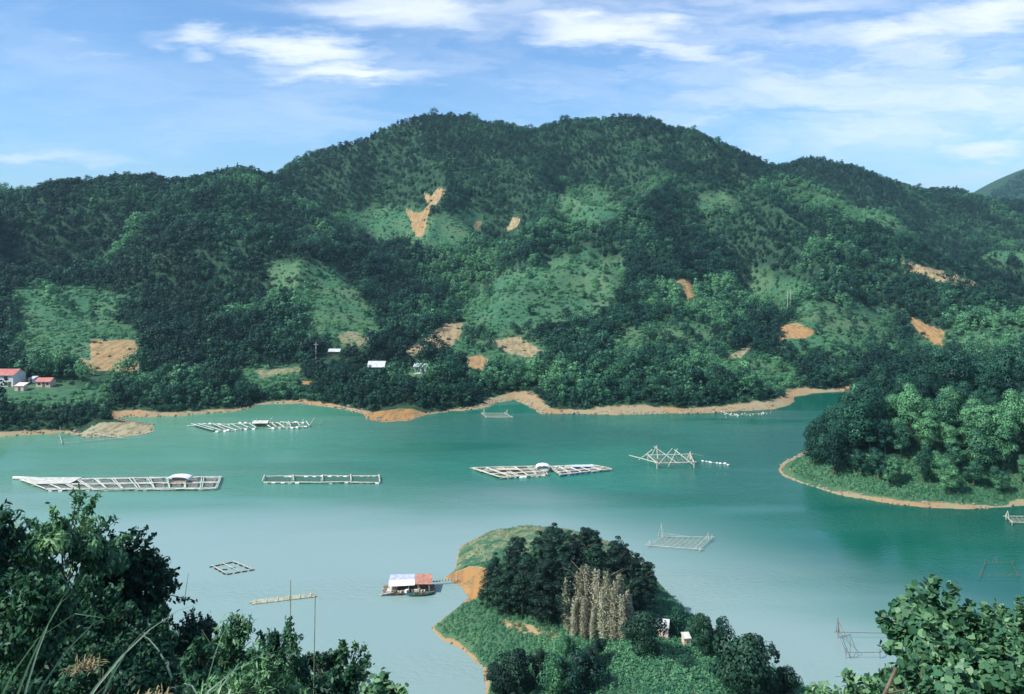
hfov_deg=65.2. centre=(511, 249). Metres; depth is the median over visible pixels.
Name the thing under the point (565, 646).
bush
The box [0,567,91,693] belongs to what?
bush
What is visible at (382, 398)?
broadleaf tree
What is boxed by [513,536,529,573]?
conical tree
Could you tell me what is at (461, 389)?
broadleaf tree
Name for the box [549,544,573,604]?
conical tree
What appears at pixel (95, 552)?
leafy tree
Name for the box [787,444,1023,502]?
bank grass
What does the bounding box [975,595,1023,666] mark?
vine bush
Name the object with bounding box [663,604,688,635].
bush
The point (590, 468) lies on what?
fish raft
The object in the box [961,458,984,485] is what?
promontory tree
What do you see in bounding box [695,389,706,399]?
broadleaf tree
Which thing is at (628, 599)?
pale tree
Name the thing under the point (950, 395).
promontory tree
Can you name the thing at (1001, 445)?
promontory tree
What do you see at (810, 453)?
promontory tree
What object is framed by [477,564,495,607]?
conical tree
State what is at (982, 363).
promontory tree
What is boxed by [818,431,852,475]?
promontory tree
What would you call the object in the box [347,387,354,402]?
broadleaf tree
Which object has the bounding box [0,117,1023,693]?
terrain
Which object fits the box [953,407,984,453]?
promontory tree
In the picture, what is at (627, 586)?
conical tree
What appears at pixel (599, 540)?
conical tree
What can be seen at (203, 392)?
broadleaf tree
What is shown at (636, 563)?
conical tree
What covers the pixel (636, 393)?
broadleaf tree
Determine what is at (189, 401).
broadleaf tree
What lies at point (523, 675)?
bush
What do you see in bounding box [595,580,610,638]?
pale tree
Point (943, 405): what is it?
promontory tree
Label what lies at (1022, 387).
promontory tree
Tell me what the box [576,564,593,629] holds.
pale tree
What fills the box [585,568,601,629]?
pale tree
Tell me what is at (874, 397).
promontory tree
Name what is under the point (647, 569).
conical tree
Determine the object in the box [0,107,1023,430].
wood
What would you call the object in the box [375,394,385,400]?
broadleaf tree
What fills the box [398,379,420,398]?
broadleaf tree
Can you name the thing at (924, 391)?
promontory tree
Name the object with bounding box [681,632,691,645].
hut
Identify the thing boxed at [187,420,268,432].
fish raft
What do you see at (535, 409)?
stones
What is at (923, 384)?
promontory tree
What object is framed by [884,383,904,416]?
promontory tree
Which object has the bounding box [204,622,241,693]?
grass clump
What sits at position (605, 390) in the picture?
broadleaf tree
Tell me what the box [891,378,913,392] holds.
promontory tree
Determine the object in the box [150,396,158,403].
broadleaf tree
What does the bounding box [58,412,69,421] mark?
broadleaf tree
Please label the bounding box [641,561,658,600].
conical tree
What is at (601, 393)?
broadleaf tree
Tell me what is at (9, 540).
leafy tree
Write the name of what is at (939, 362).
promontory tree
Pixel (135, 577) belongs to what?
leafy tree
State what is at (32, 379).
shed
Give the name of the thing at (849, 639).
lift net
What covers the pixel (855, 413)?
promontory tree
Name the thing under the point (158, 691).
straw tuft
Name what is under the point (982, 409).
promontory tree
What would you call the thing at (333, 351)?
hut
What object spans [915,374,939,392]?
promontory tree
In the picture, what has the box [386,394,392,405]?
broadleaf tree
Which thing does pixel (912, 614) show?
vine bush
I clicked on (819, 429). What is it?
promontory tree
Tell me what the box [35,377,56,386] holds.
house
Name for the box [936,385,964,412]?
promontory tree
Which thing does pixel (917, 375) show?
promontory tree
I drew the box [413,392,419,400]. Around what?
broadleaf tree
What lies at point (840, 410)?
promontory tree
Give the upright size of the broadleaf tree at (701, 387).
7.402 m
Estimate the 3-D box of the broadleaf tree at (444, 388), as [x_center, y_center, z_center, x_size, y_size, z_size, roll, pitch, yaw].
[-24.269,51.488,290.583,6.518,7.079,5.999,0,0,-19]
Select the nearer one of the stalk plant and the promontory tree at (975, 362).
the stalk plant
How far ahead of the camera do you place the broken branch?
10.15 m
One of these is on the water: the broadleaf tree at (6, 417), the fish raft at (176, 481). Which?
the fish raft at (176, 481)
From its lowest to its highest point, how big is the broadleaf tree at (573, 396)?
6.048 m
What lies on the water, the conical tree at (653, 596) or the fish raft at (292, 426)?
the fish raft at (292, 426)
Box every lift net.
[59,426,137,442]
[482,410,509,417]
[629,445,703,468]
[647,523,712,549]
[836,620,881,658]
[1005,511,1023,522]
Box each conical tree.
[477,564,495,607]
[482,552,502,594]
[488,567,506,611]
[496,564,519,616]
[499,537,529,599]
[500,547,521,594]
[509,554,536,617]
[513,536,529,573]
[521,543,547,603]
[525,558,555,621]
[527,530,543,563]
[528,552,562,625]
[532,527,559,563]
[536,528,566,601]
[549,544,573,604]
[550,522,570,565]
[553,560,576,624]
[556,565,584,626]
[557,530,581,563]
[560,533,585,588]
[576,527,586,545]
[576,527,594,574]
[580,535,608,587]
[585,531,610,571]
[588,570,603,621]
[598,568,617,615]
[600,548,628,585]
[604,536,628,569]
[606,540,636,592]
[620,574,639,612]
[622,543,633,582]
[626,552,649,598]
[626,571,649,621]
[636,562,660,610]
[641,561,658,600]
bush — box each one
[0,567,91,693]
[26,627,152,693]
[42,570,162,693]
[106,604,181,692]
[111,649,186,693]
[166,607,217,665]
[299,648,345,693]
[310,656,363,693]
[329,639,374,688]
[483,662,510,693]
[492,648,534,693]
[532,648,551,683]
[536,651,572,693]
[552,648,610,693]
[555,634,575,655]
[584,636,606,668]
[620,611,669,655]
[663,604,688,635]
[676,653,694,668]
[689,612,719,655]
[709,632,779,693]
[711,615,734,652]
[766,664,803,693]
[864,574,997,693]
[871,640,947,693]
[898,604,1023,693]
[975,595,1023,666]
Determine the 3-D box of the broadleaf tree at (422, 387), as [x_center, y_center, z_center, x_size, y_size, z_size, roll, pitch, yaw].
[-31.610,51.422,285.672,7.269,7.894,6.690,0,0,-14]
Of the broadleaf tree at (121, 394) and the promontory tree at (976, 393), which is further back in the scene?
the broadleaf tree at (121, 394)
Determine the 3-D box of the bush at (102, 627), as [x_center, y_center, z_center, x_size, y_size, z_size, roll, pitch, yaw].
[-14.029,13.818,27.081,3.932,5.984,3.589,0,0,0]
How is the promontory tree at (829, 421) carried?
on the terrain at (468, 575)
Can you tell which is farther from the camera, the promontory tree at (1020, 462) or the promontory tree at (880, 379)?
the promontory tree at (880, 379)
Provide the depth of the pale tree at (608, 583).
109.88 m
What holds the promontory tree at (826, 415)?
on the terrain at (468, 575)
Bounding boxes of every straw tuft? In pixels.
[62,653,107,676]
[134,684,174,693]
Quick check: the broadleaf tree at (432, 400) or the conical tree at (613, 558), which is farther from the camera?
the broadleaf tree at (432, 400)
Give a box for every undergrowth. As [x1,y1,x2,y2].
[0,622,311,693]
[437,524,810,693]
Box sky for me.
[0,0,1023,192]
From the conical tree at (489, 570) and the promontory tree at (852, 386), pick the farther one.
the promontory tree at (852, 386)
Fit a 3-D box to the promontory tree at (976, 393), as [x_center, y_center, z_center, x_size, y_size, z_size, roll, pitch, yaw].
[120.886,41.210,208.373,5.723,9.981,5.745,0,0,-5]
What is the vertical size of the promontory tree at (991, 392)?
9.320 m
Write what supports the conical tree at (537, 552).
on the terrain at (468, 575)
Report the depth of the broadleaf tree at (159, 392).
281.21 m
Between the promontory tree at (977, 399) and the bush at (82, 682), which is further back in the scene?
the promontory tree at (977, 399)
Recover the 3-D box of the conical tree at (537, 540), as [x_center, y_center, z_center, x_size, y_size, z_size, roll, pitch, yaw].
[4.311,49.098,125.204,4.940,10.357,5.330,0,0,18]
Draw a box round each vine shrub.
[358,667,408,693]
[804,680,843,693]
[819,667,880,693]
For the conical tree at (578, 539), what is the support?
on the terrain at (468, 575)
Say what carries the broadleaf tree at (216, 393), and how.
on the terrain at (468, 575)
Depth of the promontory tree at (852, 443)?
198.21 m
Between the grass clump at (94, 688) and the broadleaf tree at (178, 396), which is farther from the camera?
the broadleaf tree at (178, 396)
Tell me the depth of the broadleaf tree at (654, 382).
290.21 m
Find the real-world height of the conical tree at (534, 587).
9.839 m
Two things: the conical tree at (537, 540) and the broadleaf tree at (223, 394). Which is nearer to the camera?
the conical tree at (537, 540)
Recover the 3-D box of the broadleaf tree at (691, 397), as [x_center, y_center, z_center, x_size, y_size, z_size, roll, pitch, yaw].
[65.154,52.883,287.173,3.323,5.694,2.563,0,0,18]
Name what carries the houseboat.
on the water
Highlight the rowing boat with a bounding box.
[407,591,432,595]
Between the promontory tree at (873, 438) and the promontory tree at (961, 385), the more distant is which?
the promontory tree at (961, 385)
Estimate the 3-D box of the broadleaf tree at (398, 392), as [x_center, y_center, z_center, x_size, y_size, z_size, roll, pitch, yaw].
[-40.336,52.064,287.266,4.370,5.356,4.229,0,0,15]
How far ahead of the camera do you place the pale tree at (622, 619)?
107.16 m
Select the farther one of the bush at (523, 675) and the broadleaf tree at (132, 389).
the broadleaf tree at (132, 389)
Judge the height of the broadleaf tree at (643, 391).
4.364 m
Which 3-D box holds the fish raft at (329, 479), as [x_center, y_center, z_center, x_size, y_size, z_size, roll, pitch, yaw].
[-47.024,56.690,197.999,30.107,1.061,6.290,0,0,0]
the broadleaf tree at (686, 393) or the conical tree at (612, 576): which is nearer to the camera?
the conical tree at (612, 576)
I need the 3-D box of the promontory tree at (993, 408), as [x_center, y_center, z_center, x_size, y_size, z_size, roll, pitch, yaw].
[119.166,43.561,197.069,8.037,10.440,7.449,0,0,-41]
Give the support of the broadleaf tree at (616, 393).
on the terrain at (468, 575)
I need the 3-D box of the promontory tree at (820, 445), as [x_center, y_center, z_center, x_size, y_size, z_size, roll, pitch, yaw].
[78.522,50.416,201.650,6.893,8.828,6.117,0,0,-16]
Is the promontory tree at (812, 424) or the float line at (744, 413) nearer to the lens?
the promontory tree at (812, 424)
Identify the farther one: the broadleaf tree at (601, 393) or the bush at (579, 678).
the broadleaf tree at (601, 393)
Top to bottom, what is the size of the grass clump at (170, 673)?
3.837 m
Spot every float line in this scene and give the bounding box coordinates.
[701,460,729,465]
[721,411,770,416]
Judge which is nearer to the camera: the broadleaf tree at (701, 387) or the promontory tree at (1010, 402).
the promontory tree at (1010, 402)
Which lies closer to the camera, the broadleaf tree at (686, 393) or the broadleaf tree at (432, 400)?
the broadleaf tree at (432, 400)
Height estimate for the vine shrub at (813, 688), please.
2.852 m
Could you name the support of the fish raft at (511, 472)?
on the water
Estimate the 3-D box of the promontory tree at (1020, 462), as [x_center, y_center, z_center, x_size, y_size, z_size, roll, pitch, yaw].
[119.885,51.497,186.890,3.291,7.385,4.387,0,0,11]
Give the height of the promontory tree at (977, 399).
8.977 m
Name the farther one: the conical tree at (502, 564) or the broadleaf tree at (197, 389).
the broadleaf tree at (197, 389)
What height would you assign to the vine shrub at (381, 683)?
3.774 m
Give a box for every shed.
[14,382,28,390]
[28,376,37,382]
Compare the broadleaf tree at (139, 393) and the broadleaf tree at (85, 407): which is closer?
the broadleaf tree at (85, 407)
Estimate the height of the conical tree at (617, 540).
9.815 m
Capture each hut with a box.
[328,349,341,354]
[367,361,386,370]
[413,363,427,373]
[656,618,669,639]
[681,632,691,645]
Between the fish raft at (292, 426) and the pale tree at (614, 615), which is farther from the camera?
the fish raft at (292, 426)
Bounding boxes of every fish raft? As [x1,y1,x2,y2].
[12,474,221,490]
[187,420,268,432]
[251,418,321,428]
[262,474,380,483]
[470,463,549,478]
[547,464,611,475]
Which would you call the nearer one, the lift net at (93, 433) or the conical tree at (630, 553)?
the conical tree at (630, 553)
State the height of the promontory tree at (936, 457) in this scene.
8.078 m
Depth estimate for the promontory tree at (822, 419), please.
219.38 m
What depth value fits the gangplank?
136.39 m
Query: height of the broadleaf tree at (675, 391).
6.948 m
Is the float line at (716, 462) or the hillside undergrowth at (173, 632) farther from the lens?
the float line at (716, 462)
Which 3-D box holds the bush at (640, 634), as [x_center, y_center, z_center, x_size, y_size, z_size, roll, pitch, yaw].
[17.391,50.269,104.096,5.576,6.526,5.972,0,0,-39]
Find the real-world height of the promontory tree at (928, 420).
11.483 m
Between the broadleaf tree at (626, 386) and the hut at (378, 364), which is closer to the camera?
the broadleaf tree at (626, 386)
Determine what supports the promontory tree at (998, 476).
on the terrain at (468, 575)
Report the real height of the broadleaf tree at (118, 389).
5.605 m
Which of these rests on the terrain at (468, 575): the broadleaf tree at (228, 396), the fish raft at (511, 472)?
the broadleaf tree at (228, 396)
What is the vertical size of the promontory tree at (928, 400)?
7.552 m
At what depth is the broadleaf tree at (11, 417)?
250.82 m
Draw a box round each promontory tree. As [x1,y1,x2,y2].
[801,436,822,464]
[803,414,827,439]
[803,420,824,442]
[808,425,827,441]
[810,432,831,462]
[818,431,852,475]
[822,405,835,421]
[822,405,848,438]
[823,421,861,453]
[831,403,854,429]
[835,399,875,448]
[837,378,888,405]
[840,379,861,403]
[848,448,871,474]
[855,382,884,403]
[855,386,886,422]
[856,404,886,450]
[866,447,890,478]
[870,419,897,455]
[873,372,892,395]
[875,395,897,425]
[879,398,898,422]
[880,390,889,396]
[882,453,903,486]
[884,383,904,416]
[885,394,902,419]
[888,417,910,437]
[891,374,914,387]
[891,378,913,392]
[891,421,914,455]
[896,382,930,434]
[909,363,937,391]
[910,371,926,381]
[911,410,938,451]
[912,378,935,408]
[912,445,934,481]
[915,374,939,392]
[915,384,930,403]
[920,380,940,399]
[922,397,933,412]
[923,395,959,430]
[927,450,946,481]
[928,349,951,383]
[934,390,961,414]
[935,365,974,389]
[935,457,963,493]
[936,349,974,385]
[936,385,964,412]
[936,422,963,447]
[940,437,968,465]
[948,405,961,427]
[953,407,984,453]
[954,380,972,409]
[957,382,975,400]
[961,398,977,419]
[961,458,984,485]
[963,390,988,406]
[963,413,999,454]
[963,429,1002,473]
[966,395,986,412]
[969,373,992,397]
[970,403,996,430]
[971,361,985,370]
[971,364,994,384]
[974,369,992,391]
[976,361,988,365]
[980,371,1004,401]
[982,344,1023,387]
[983,363,1011,382]
[983,388,1003,402]
[983,400,998,412]
[984,395,999,406]
[985,405,1013,427]
[985,407,1020,442]
[987,419,1018,470]
[988,465,1010,492]
[993,380,1020,405]
[994,388,1023,442]
[1007,372,1023,396]
[1016,385,1023,393]
[1016,454,1023,482]
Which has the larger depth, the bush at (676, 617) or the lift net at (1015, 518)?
the lift net at (1015, 518)
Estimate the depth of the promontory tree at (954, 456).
187.25 m
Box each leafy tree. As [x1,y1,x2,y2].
[0,498,40,662]
[7,483,133,658]
[71,525,182,641]
[140,549,179,637]
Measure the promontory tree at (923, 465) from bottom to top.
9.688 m
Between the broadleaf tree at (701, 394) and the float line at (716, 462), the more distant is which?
the broadleaf tree at (701, 394)
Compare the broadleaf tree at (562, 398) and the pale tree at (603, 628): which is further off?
the broadleaf tree at (562, 398)
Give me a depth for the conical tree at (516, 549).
121.88 m
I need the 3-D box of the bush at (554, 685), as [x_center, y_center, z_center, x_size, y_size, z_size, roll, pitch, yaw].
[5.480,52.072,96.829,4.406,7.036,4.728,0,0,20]
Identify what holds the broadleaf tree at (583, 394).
on the terrain at (468, 575)
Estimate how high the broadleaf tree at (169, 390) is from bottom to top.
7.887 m
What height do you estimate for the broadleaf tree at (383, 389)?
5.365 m
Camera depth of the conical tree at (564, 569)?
113.35 m
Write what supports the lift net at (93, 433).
in the water
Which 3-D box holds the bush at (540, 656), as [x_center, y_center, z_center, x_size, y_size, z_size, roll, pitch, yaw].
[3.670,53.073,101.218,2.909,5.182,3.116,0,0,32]
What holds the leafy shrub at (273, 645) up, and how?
on the terrain at (468, 575)
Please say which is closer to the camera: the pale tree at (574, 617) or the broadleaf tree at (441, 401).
the pale tree at (574, 617)
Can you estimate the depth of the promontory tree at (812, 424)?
212.35 m
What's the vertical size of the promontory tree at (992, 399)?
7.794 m
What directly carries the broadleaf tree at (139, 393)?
on the terrain at (468, 575)
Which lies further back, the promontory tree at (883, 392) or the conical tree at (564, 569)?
the promontory tree at (883, 392)
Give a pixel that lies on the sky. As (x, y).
(930, 93)
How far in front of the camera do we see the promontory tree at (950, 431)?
193.05 m
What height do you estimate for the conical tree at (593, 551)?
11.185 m
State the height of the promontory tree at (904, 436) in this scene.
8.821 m
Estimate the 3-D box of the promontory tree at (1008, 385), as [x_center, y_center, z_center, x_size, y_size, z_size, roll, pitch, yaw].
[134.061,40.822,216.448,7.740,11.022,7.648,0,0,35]
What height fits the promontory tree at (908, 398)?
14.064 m
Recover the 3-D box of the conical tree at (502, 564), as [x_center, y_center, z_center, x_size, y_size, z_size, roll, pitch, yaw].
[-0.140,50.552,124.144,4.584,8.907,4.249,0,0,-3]
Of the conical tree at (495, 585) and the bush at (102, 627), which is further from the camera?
the conical tree at (495, 585)
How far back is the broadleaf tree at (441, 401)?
284.08 m
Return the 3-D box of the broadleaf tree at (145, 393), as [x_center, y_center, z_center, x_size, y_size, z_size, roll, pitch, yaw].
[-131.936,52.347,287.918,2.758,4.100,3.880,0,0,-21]
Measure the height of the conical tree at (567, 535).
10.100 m
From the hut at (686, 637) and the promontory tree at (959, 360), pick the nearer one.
the hut at (686, 637)
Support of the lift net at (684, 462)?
in the water
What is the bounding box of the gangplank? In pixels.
[432,578,458,581]
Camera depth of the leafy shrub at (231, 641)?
26.76 m
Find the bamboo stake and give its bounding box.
[313,596,315,692]
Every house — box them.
[0,369,26,386]
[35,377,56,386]
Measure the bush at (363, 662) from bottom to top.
5.585 m
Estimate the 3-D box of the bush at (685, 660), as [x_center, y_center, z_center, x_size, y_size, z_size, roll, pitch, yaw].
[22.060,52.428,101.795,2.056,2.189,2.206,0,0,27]
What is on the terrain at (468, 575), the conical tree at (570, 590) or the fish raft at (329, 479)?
the conical tree at (570, 590)
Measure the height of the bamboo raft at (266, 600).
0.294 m
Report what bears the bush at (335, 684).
on the terrain at (468, 575)
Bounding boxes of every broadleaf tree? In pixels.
[0,414,9,423]
[7,415,15,424]
[24,409,34,419]
[27,405,37,411]
[47,411,59,419]
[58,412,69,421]
[83,402,92,409]
[90,406,101,415]
[97,411,105,417]
[114,391,126,400]
[115,384,123,392]
[116,392,123,403]
[125,386,140,397]
[132,385,143,395]
[141,389,148,396]
[149,387,157,396]
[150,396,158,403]
[155,385,163,393]
[155,389,169,404]
[162,383,183,396]
[169,381,184,393]
[172,393,182,403]
[186,396,194,406]
[187,385,192,394]
[192,386,200,395]
[200,389,207,397]
[213,387,219,397]
[219,391,227,398]
[225,395,233,403]
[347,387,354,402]
[355,380,375,398]
[372,389,383,398]
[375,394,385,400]
[378,395,385,404]
[379,384,386,392]
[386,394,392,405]
[391,393,400,401]
[393,387,403,399]
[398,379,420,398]
[400,387,412,402]
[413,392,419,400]
[414,383,433,397]
[419,398,426,406]
[427,393,435,404]
[429,388,440,398]
[439,383,454,395]
[439,395,445,404]
[445,383,463,396]
[448,392,464,402]
[455,385,466,397]
[461,393,471,404]
[465,388,477,400]
[556,394,565,403]
[571,390,576,404]
[579,389,585,400]
[598,391,604,397]
[604,389,611,396]
[613,387,618,401]
[618,383,632,395]
[631,391,641,397]
[641,387,649,395]
[644,379,661,394]
[656,391,664,400]
[664,388,676,396]
[665,388,681,400]
[683,387,689,400]
[689,390,697,400]
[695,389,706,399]
[696,380,704,393]
[701,381,718,396]
[712,385,724,397]
[722,390,729,400]
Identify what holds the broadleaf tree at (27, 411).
on the terrain at (468, 575)
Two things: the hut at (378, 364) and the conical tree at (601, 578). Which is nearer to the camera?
the conical tree at (601, 578)
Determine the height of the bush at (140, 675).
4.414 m
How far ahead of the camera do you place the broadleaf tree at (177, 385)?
291.65 m
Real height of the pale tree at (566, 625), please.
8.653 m
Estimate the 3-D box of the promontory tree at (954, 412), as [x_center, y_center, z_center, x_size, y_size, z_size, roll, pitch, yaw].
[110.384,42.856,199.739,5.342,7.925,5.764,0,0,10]
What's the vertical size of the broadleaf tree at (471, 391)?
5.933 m
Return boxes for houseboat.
[379,574,434,595]
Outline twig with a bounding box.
[159,573,197,611]
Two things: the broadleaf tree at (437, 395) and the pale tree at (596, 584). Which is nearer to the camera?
the pale tree at (596, 584)
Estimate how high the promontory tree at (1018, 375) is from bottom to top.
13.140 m
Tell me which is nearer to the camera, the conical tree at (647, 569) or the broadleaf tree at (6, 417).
the conical tree at (647, 569)
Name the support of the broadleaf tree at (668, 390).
on the terrain at (468, 575)
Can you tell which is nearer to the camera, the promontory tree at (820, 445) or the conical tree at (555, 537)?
the conical tree at (555, 537)
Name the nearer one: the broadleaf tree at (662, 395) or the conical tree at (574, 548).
the conical tree at (574, 548)
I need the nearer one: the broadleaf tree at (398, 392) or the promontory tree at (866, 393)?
the promontory tree at (866, 393)
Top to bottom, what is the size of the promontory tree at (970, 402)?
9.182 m
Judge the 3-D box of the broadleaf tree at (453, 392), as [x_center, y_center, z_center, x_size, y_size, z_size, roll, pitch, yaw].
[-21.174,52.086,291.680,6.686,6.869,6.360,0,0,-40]
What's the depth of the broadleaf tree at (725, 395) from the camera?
290.13 m
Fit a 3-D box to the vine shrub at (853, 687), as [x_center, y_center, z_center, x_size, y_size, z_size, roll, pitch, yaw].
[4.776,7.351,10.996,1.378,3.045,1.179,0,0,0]
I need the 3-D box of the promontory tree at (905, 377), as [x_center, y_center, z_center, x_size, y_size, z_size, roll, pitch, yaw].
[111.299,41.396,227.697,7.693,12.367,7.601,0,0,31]
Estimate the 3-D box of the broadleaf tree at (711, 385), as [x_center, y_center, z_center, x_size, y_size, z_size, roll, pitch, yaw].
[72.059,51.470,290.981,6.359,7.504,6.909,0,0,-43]
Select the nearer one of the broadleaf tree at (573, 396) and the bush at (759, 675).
the bush at (759, 675)
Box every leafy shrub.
[170,633,234,693]
[197,636,311,693]
[202,609,257,693]
[251,621,325,690]
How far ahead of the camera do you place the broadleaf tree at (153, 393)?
286.78 m
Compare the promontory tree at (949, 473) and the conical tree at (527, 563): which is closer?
the conical tree at (527, 563)
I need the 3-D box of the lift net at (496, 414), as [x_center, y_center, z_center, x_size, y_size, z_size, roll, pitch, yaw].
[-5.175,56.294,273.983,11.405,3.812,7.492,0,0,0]
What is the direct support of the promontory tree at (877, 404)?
on the terrain at (468, 575)
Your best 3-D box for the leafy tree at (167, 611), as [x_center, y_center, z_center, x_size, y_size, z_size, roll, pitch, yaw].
[-15.294,15.521,34.032,2.023,5.626,1.756,0,0,26]
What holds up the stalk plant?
on the terrain at (468, 575)
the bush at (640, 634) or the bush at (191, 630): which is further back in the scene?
the bush at (640, 634)
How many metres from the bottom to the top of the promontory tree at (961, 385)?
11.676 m
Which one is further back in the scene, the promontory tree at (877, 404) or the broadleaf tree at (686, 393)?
the broadleaf tree at (686, 393)
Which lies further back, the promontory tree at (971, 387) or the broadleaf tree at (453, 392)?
the broadleaf tree at (453, 392)
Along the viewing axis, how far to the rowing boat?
131.69 m
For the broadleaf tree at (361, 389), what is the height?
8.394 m
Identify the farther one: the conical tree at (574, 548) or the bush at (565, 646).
the conical tree at (574, 548)
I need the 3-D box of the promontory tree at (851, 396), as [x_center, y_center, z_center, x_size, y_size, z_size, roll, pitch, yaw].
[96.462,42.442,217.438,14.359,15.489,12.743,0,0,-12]
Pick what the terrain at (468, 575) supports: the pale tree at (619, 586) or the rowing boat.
the pale tree at (619, 586)
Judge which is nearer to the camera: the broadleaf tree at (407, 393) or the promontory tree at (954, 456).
the promontory tree at (954, 456)
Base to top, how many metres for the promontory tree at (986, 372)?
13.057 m
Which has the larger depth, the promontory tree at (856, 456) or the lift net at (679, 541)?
the promontory tree at (856, 456)
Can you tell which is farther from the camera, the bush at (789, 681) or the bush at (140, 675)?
the bush at (789, 681)
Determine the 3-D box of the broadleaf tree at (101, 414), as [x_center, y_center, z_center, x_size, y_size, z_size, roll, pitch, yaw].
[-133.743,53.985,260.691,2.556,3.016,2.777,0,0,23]
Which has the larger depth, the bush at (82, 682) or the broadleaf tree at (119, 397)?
the broadleaf tree at (119, 397)
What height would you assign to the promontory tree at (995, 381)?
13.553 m
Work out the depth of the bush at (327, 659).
28.97 m
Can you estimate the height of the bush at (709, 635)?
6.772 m
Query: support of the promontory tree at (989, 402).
on the terrain at (468, 575)
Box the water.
[0,391,1023,693]
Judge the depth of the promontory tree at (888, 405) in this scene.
203.94 m
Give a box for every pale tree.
[560,577,574,631]
[567,565,588,631]
[569,598,579,637]
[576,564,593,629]
[578,589,589,638]
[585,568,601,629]
[588,606,596,640]
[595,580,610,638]
[600,570,623,633]
[604,583,619,641]
[609,573,624,633]
[613,594,628,640]
[624,585,635,634]
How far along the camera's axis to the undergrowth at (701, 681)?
105.12 m
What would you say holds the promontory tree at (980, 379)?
on the terrain at (468, 575)
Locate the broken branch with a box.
[882,667,905,693]
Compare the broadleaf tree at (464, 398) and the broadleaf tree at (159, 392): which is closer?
the broadleaf tree at (159, 392)
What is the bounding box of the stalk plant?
[282,580,299,687]
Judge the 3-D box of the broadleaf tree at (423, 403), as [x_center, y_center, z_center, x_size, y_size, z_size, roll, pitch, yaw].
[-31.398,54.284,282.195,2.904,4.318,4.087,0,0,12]
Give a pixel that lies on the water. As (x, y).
(794, 571)
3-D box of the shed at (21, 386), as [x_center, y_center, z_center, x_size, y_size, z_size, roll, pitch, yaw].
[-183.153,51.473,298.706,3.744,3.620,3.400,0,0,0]
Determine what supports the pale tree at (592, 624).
on the terrain at (468, 575)
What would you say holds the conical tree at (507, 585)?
on the terrain at (468, 575)
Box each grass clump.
[2,573,255,693]
[24,595,288,693]
[144,636,234,693]
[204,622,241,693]
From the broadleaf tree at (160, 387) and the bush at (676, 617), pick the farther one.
the broadleaf tree at (160, 387)
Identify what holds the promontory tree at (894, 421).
on the terrain at (468, 575)
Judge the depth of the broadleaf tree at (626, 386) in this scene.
288.18 m
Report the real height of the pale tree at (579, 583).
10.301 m
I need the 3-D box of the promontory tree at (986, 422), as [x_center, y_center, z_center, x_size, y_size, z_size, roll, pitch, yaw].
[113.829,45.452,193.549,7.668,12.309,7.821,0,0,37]
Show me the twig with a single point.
(184, 600)
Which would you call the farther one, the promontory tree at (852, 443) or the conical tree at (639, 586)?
the promontory tree at (852, 443)
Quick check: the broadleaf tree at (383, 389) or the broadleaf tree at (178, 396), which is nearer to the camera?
the broadleaf tree at (178, 396)
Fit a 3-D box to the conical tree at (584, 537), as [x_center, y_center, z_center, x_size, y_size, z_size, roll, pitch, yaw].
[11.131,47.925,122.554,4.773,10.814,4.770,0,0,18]
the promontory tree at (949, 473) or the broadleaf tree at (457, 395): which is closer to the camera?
the promontory tree at (949, 473)
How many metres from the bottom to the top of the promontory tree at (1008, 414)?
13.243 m
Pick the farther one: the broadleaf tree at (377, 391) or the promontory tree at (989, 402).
the broadleaf tree at (377, 391)
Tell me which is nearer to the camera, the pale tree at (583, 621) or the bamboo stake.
the bamboo stake
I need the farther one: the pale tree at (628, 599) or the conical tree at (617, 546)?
the conical tree at (617, 546)
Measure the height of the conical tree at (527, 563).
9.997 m
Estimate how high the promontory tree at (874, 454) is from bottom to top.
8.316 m
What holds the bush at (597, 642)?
on the terrain at (468, 575)
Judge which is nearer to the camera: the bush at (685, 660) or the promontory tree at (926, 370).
the bush at (685, 660)
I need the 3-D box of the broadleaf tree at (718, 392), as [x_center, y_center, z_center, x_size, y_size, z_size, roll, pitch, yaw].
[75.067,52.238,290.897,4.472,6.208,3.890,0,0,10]
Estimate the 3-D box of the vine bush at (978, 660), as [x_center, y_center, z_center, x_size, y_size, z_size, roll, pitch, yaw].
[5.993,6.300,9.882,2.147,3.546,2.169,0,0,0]
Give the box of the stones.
[3,397,1023,689]
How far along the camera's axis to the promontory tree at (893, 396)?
207.24 m
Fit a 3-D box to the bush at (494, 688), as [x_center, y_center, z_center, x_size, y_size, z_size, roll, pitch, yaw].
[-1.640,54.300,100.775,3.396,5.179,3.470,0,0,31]
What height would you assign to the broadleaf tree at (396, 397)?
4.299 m
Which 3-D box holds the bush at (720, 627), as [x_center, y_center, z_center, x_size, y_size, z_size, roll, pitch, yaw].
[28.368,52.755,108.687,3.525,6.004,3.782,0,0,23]
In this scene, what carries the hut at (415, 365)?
on the terrain at (468, 575)
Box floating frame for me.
[210,561,254,574]
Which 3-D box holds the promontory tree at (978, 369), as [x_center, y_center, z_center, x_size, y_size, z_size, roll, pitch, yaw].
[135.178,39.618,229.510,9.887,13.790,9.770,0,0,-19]
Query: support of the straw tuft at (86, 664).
on the terrain at (468, 575)
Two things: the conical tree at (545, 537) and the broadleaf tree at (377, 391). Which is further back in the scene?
the broadleaf tree at (377, 391)
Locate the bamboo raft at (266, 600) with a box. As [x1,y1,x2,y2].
[249,593,316,604]
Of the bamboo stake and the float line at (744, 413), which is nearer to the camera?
the bamboo stake
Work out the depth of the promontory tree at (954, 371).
221.31 m
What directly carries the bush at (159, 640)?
on the terrain at (468, 575)
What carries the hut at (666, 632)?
on the terrain at (468, 575)
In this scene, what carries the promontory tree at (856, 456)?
on the terrain at (468, 575)
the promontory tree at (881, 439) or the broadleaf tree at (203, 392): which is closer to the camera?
the promontory tree at (881, 439)
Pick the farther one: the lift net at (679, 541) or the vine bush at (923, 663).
the lift net at (679, 541)
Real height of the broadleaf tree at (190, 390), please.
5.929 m

